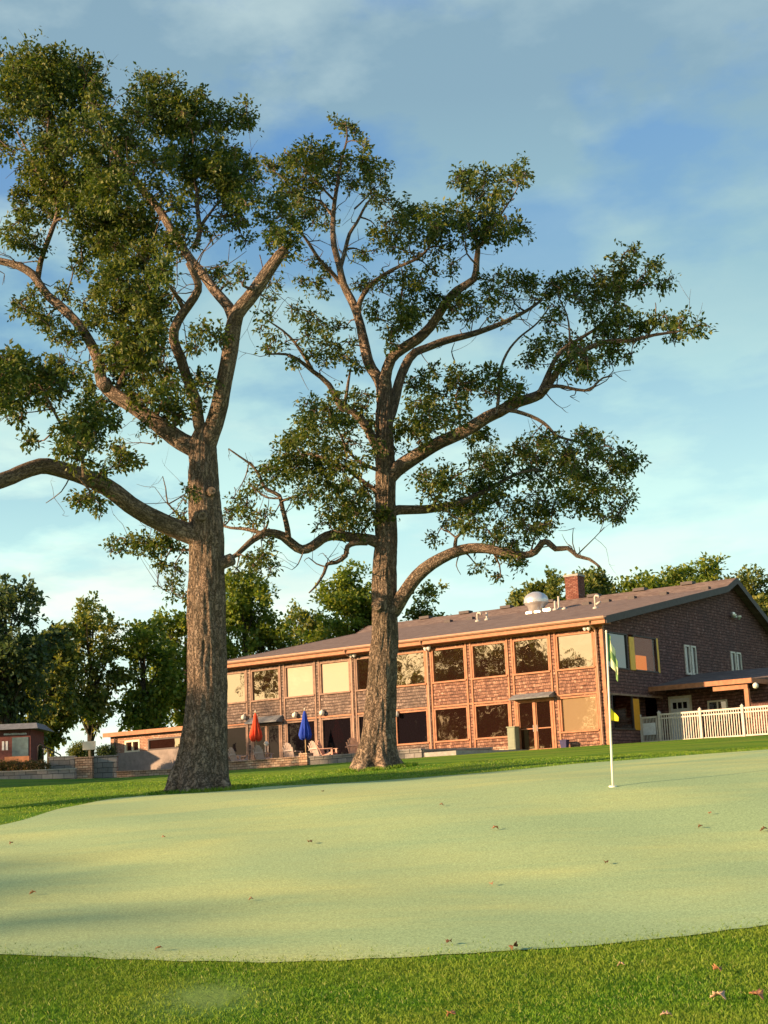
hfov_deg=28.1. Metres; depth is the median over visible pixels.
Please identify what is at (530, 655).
window frame
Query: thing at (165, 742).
window frame
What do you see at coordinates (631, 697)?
window frame
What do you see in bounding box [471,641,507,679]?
window frame
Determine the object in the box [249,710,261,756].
patio umbrella
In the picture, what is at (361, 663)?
window frame
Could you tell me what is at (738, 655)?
slit window
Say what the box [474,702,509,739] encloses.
window frame
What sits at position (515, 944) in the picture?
fallen leaf
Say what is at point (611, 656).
flagstick
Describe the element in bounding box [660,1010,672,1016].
fallen leaf
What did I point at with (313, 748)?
garden chair
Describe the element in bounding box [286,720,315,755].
window frame
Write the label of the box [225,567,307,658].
deciduous tree
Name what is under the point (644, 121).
sky
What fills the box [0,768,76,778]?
retaining wall
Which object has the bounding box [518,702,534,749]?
door
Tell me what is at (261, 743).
door
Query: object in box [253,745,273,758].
garden chair
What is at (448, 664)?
window frame
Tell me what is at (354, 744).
garden chair
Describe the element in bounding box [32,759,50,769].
flower clump
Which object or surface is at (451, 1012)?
fallen leaf
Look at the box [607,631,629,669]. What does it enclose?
window frame
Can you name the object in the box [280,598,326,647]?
deciduous tree
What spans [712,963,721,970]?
fallen leaf
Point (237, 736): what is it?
window frame
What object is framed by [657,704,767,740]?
picket fence
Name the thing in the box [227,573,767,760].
clubhouse
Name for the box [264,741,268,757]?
terrace lamp
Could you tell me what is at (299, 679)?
window frame
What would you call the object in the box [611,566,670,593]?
deciduous tree
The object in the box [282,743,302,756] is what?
garden chair
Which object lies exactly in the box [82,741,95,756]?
sign board
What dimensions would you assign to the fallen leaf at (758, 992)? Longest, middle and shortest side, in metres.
0.143 x 0.112 x 0.067 m
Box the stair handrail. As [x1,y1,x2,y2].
[37,744,60,760]
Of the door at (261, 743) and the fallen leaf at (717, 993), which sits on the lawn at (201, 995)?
the fallen leaf at (717, 993)
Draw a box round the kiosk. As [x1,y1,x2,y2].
[0,723,53,769]
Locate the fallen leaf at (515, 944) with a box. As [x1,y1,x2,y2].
[509,941,517,949]
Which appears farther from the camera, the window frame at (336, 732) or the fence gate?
the window frame at (336, 732)
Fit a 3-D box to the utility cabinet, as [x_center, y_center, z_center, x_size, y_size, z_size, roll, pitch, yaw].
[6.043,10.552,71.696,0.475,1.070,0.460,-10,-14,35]
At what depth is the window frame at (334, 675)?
78.86 m
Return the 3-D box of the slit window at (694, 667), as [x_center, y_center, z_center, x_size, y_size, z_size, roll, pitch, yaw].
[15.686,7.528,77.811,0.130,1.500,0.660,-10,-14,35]
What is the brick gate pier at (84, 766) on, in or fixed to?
on the lawn at (201, 995)
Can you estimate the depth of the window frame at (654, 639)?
74.31 m
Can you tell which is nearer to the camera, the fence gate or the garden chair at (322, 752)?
the fence gate
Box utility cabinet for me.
[506,726,519,749]
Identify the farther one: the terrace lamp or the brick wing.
the brick wing
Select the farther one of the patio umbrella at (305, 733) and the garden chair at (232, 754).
the garden chair at (232, 754)
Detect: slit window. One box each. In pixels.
[683,645,692,674]
[690,645,697,674]
[730,651,736,670]
[735,652,741,669]
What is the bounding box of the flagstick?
[605,630,618,786]
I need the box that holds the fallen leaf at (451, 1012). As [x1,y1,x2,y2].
[446,1009,455,1016]
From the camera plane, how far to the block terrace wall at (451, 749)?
70.20 m
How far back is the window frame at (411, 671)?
76.15 m
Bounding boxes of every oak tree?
[0,26,307,793]
[220,111,718,771]
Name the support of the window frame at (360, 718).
in the clubhouse
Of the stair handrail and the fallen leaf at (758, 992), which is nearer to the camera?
the fallen leaf at (758, 992)
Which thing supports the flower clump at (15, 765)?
on the lawn at (201, 995)
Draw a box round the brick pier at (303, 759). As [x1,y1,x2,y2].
[299,753,312,765]
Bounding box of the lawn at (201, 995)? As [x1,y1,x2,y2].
[0,735,767,1023]
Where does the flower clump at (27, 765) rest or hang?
on the lawn at (201, 995)
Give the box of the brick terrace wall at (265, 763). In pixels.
[228,756,298,769]
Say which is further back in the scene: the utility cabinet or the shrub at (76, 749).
the shrub at (76, 749)
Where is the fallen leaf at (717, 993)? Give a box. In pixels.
[710,990,725,999]
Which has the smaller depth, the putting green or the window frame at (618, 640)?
the putting green
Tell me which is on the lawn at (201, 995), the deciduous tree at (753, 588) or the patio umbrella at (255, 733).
the deciduous tree at (753, 588)
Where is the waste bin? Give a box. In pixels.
[559,739,569,747]
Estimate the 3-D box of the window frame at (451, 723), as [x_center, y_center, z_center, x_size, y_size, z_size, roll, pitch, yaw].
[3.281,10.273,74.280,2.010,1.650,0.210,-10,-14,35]
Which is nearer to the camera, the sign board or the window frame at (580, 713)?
the window frame at (580, 713)
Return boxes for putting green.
[0,749,767,962]
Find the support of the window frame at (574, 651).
in the clubhouse
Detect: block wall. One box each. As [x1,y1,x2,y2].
[48,756,76,768]
[93,755,118,777]
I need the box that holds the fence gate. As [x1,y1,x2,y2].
[640,715,658,741]
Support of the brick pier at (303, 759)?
on the lawn at (201, 995)
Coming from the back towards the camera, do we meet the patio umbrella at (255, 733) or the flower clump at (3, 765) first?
the flower clump at (3, 765)
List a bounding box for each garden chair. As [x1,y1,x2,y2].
[228,747,247,760]
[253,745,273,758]
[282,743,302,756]
[308,741,328,755]
[317,740,337,754]
[346,737,357,753]
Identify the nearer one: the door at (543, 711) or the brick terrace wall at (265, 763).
the door at (543, 711)
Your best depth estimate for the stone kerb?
79.39 m
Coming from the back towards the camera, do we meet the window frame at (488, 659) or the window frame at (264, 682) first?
the window frame at (264, 682)
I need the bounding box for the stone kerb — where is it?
[116,769,170,777]
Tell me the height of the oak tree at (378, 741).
20.673 m
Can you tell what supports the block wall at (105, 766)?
on the lawn at (201, 995)
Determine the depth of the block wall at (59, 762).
79.14 m
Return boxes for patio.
[424,750,521,756]
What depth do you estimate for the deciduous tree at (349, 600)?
117.09 m
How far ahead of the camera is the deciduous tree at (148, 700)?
103.02 m
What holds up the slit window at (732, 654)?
in the clubhouse
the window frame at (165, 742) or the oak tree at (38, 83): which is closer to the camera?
the oak tree at (38, 83)
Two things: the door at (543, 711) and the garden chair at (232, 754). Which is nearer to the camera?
the door at (543, 711)
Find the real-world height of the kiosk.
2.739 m
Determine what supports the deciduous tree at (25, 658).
on the lawn at (201, 995)
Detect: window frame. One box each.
[124,740,139,752]
[147,736,180,750]
[227,671,245,704]
[228,726,246,757]
[250,667,279,701]
[284,663,314,698]
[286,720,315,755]
[319,659,350,694]
[321,716,352,754]
[355,657,368,691]
[358,715,362,742]
[396,709,428,745]
[397,651,426,687]
[431,646,465,683]
[434,706,469,742]
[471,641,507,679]
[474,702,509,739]
[512,636,550,675]
[555,631,594,670]
[559,694,599,733]
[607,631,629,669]
[611,695,635,729]
[631,635,658,672]
[707,699,728,721]
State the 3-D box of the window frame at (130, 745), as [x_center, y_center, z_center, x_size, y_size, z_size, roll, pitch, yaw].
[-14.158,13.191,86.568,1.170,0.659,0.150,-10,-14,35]
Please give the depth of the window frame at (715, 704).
73.04 m
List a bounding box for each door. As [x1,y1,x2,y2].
[254,726,265,759]
[267,725,279,757]
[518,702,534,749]
[535,700,552,748]
[670,698,690,739]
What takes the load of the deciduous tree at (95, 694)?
on the lawn at (201, 995)
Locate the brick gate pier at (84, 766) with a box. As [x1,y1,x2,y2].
[74,756,93,778]
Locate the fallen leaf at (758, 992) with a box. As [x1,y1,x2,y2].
[749,988,763,999]
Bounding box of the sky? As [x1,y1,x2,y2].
[0,0,767,767]
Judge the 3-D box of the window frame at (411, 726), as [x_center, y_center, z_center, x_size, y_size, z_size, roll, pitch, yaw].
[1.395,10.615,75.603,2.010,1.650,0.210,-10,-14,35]
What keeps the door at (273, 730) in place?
in the clubhouse
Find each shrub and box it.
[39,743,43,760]
[65,740,90,756]
[94,743,117,755]
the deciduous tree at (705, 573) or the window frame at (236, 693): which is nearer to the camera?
the window frame at (236, 693)
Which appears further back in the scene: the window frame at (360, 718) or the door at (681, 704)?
the window frame at (360, 718)
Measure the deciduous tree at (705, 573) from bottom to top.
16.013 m
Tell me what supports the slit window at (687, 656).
in the clubhouse
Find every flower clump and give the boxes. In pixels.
[0,759,11,770]
[7,759,22,770]
[18,758,36,769]
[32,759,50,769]
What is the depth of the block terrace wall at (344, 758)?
72.20 m
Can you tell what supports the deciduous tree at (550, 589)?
on the lawn at (201, 995)
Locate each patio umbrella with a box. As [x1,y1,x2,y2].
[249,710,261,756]
[298,708,311,752]
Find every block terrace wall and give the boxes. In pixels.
[308,748,424,764]
[422,747,492,756]
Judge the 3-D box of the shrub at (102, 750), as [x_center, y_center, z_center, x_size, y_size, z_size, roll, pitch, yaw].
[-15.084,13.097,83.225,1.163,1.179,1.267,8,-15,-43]
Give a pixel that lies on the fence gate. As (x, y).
(649, 728)
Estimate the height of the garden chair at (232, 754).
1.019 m
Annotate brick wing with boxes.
[103,726,182,770]
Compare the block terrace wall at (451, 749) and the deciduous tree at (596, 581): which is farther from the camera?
the deciduous tree at (596, 581)
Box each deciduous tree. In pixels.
[0,573,75,742]
[16,619,96,767]
[53,590,140,755]
[109,615,186,731]
[145,606,238,726]
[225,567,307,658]
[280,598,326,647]
[300,558,371,642]
[400,579,448,620]
[505,565,566,606]
[561,565,622,599]
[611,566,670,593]
[655,551,730,586]
[722,563,767,616]
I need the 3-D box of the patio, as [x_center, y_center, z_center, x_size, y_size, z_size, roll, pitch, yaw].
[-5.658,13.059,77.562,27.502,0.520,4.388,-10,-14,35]
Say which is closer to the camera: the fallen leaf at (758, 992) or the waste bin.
the fallen leaf at (758, 992)
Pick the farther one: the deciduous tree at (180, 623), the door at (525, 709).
the deciduous tree at (180, 623)
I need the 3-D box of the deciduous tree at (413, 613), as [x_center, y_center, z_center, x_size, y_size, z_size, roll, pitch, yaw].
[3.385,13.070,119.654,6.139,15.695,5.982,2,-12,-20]
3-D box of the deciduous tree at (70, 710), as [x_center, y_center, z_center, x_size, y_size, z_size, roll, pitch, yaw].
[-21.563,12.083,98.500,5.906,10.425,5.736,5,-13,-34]

